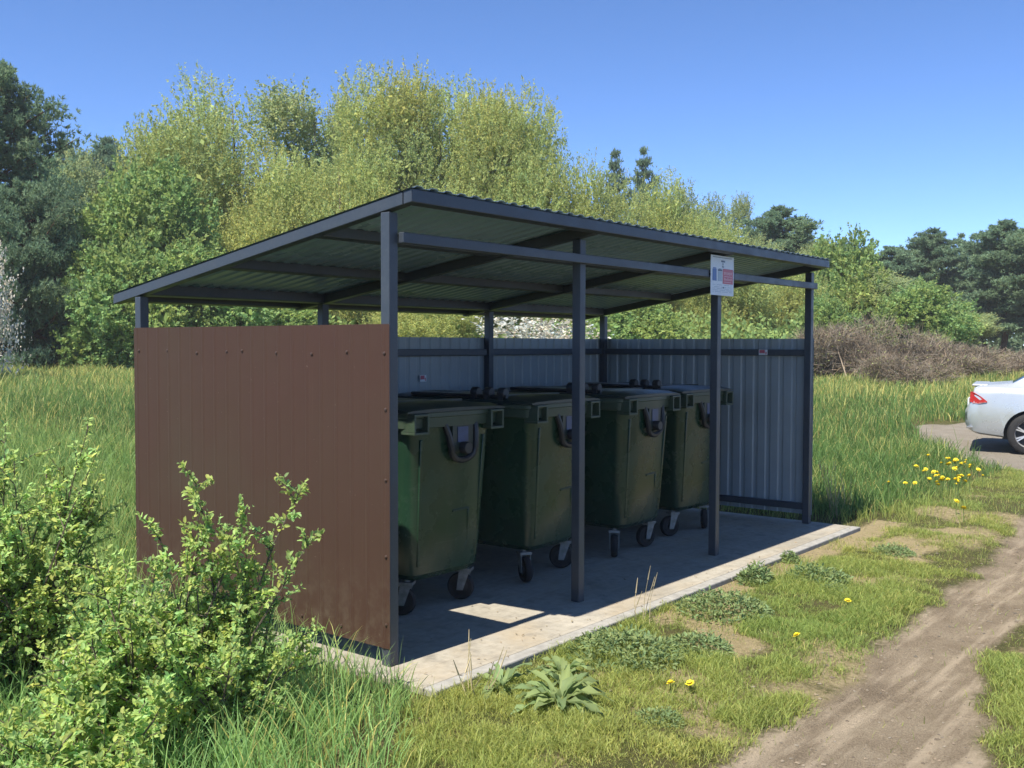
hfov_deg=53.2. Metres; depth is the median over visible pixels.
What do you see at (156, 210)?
maple tree
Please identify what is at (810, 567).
leafy weed
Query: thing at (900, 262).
pine tree
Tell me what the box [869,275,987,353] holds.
maple tree
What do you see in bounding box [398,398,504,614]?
waste container
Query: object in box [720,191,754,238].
birch tree
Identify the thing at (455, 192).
willow tree
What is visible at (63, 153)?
pine tree
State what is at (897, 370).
bare bush
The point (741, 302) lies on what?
willow tree
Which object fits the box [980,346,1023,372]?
bare bush
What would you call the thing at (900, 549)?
leafy weed
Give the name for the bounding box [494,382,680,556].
waste container
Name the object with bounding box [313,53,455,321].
willow tree
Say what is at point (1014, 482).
turf grass
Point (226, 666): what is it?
leafy shrub
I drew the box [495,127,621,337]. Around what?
willow tree
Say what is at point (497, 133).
willow tree
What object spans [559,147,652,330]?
willow tree
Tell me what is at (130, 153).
willow tree
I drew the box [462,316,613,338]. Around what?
blossom tree
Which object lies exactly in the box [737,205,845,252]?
pine tree
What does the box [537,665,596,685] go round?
dock plant
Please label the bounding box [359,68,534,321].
willow tree
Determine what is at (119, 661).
leafy shrub
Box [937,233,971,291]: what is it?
pine tree
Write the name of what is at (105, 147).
pine tree
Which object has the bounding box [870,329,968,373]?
bare bush
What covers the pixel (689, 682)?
dandelion
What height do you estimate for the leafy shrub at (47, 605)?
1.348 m
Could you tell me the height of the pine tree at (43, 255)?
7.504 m
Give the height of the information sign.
0.295 m
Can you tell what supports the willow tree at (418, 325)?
on the ground at (940, 676)
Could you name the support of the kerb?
on the ground at (940, 676)
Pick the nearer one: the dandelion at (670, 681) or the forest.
the dandelion at (670, 681)
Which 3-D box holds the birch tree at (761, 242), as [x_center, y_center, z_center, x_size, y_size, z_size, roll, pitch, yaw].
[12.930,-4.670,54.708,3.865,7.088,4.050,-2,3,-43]
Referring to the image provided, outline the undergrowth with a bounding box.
[36,306,802,358]
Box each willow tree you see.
[100,62,330,245]
[101,102,228,226]
[212,142,340,319]
[285,135,397,324]
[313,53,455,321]
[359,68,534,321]
[362,312,482,337]
[371,172,522,337]
[445,75,587,337]
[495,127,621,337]
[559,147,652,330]
[613,165,701,315]
[662,202,729,335]
[672,212,791,338]
[761,270,845,338]
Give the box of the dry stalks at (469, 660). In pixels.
[453,636,506,698]
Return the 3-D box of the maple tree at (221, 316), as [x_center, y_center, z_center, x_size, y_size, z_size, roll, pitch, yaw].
[-11.871,-2.642,39.041,6.526,6.174,6.302,0,2,0]
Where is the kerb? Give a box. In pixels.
[424,526,859,696]
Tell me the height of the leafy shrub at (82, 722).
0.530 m
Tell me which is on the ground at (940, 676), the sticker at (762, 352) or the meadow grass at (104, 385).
the meadow grass at (104, 385)
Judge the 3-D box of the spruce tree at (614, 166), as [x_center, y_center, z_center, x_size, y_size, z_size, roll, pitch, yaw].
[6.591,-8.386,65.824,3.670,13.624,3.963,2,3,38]
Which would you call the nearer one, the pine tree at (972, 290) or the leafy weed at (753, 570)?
the leafy weed at (753, 570)
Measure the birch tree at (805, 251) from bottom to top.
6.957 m
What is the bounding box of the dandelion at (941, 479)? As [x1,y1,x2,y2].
[938,478,943,501]
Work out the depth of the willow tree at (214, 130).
45.73 m
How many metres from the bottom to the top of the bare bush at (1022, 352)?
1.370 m
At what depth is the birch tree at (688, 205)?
57.02 m
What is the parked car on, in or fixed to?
on the ground at (940, 676)
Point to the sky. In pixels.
(896, 119)
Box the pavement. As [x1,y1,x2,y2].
[133,508,850,694]
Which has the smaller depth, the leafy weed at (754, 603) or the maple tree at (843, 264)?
the leafy weed at (754, 603)
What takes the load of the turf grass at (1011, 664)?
on the ground at (940, 676)
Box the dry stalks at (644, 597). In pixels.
[634,566,657,622]
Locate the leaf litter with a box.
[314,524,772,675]
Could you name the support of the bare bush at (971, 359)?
on the ground at (940, 676)
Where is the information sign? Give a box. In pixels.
[709,254,733,296]
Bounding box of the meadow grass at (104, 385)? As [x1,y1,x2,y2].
[0,351,1023,463]
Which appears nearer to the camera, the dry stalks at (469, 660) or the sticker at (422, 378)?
the dry stalks at (469, 660)
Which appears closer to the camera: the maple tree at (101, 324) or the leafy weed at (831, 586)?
the leafy weed at (831, 586)
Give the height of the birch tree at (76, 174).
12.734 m
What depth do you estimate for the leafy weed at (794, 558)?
7.68 m
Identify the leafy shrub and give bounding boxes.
[0,415,127,696]
[0,523,49,679]
[0,656,204,767]
[25,539,231,767]
[74,460,324,748]
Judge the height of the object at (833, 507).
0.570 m
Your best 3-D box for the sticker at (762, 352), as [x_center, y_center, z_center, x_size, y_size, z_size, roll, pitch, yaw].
[2.308,-0.291,9.398,0.085,0.050,0.002,2,3,38]
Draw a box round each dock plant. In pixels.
[473,662,531,700]
[510,664,613,718]
[529,655,594,678]
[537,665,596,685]
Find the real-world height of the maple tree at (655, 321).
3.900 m
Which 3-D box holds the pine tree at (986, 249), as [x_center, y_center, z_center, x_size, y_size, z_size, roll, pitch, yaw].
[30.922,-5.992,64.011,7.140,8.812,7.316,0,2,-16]
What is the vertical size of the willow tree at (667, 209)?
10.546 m
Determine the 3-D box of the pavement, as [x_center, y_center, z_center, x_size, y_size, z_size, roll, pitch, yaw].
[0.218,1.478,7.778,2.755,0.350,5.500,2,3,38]
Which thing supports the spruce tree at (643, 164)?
on the ground at (940, 676)
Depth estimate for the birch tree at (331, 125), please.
49.73 m
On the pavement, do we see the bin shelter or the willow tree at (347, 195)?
the bin shelter
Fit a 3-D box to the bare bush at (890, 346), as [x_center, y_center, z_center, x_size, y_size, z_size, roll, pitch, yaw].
[11.808,-1.116,33.725,4.752,2.912,4.381,-1,2,-19]
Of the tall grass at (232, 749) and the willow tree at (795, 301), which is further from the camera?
the willow tree at (795, 301)
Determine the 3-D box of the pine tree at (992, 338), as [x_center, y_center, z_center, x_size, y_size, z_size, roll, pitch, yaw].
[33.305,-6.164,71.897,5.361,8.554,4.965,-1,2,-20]
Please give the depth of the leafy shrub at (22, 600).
4.56 m
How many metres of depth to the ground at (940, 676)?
5.19 m
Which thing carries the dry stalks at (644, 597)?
on the ground at (940, 676)
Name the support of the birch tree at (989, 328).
on the ground at (940, 676)
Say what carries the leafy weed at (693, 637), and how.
on the ground at (940, 676)
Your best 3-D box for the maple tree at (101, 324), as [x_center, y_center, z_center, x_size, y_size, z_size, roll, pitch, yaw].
[-13.967,-2.493,36.575,5.122,6.037,5.304,-1,2,-22]
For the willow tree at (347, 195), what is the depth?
43.72 m
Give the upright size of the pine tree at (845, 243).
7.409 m
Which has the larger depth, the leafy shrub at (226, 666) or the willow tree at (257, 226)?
the willow tree at (257, 226)
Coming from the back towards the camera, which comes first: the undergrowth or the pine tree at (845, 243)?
the pine tree at (845, 243)
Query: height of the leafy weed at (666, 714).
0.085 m
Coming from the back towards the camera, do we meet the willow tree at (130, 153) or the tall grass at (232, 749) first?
the willow tree at (130, 153)
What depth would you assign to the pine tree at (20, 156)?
38.42 m
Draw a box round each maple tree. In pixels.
[49,229,196,370]
[61,152,227,315]
[143,235,292,326]
[234,308,331,325]
[585,302,694,338]
[789,289,868,338]
[793,222,893,339]
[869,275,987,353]
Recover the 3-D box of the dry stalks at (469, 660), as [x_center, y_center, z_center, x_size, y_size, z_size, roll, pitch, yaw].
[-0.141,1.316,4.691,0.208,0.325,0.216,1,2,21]
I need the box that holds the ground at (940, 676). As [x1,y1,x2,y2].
[0,348,1023,767]
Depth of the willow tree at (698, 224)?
46.46 m
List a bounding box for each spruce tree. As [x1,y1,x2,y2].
[598,148,634,222]
[625,145,659,225]
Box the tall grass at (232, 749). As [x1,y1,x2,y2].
[0,415,1022,767]
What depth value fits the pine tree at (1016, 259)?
61.41 m
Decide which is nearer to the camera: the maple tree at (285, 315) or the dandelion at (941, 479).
the dandelion at (941, 479)
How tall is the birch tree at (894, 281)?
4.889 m
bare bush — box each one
[786,319,889,378]
[815,309,938,378]
[849,349,968,389]
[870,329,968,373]
[919,340,1018,379]
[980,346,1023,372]
[1001,349,1023,364]
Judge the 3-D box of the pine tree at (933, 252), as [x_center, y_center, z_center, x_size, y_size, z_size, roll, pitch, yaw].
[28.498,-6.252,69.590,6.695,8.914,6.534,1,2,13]
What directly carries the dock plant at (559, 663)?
on the ground at (940, 676)
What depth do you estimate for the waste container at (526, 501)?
6.91 m
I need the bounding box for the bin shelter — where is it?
[110,186,828,666]
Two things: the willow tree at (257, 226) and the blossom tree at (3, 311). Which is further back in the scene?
the willow tree at (257, 226)
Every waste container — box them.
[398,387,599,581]
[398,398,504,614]
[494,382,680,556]
[563,379,732,535]
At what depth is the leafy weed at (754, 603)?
6.22 m
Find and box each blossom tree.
[0,240,31,374]
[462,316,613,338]
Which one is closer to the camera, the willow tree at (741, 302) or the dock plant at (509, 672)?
the dock plant at (509, 672)
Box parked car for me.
[965,375,1023,453]
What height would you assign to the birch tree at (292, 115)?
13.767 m
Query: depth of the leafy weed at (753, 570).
6.99 m
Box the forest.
[633,221,1023,352]
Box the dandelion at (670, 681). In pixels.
[667,680,674,693]
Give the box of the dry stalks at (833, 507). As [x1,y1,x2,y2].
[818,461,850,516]
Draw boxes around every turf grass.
[386,511,1023,767]
[882,466,1023,524]
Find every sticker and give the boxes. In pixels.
[420,375,425,381]
[759,350,766,354]
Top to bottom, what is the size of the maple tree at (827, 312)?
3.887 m
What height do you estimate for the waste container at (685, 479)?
1.313 m
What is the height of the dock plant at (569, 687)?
0.258 m
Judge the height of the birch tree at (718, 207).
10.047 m
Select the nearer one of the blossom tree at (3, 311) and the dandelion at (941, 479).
the dandelion at (941, 479)
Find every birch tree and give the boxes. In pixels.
[34,137,114,272]
[223,74,367,231]
[318,88,364,177]
[648,177,713,234]
[684,191,735,241]
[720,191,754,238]
[745,232,786,294]
[787,238,828,310]
[838,265,923,323]
[956,311,1003,348]
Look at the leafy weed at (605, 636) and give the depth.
5.32 m
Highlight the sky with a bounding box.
[0,0,1023,345]
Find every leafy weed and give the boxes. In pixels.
[562,624,684,674]
[631,705,685,728]
[667,628,736,659]
[671,585,774,625]
[734,560,775,587]
[780,550,800,563]
[785,561,853,585]
[819,582,848,593]
[869,542,916,557]
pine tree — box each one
[0,58,99,357]
[0,173,101,367]
[42,138,80,169]
[73,135,130,190]
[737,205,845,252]
[834,238,863,251]
[871,245,925,283]
[891,227,973,302]
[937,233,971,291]
[950,218,1023,353]
[959,275,984,342]
[970,239,1003,350]
[977,228,1023,333]
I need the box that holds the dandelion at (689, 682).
[685,680,693,692]
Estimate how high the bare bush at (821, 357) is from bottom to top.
2.502 m

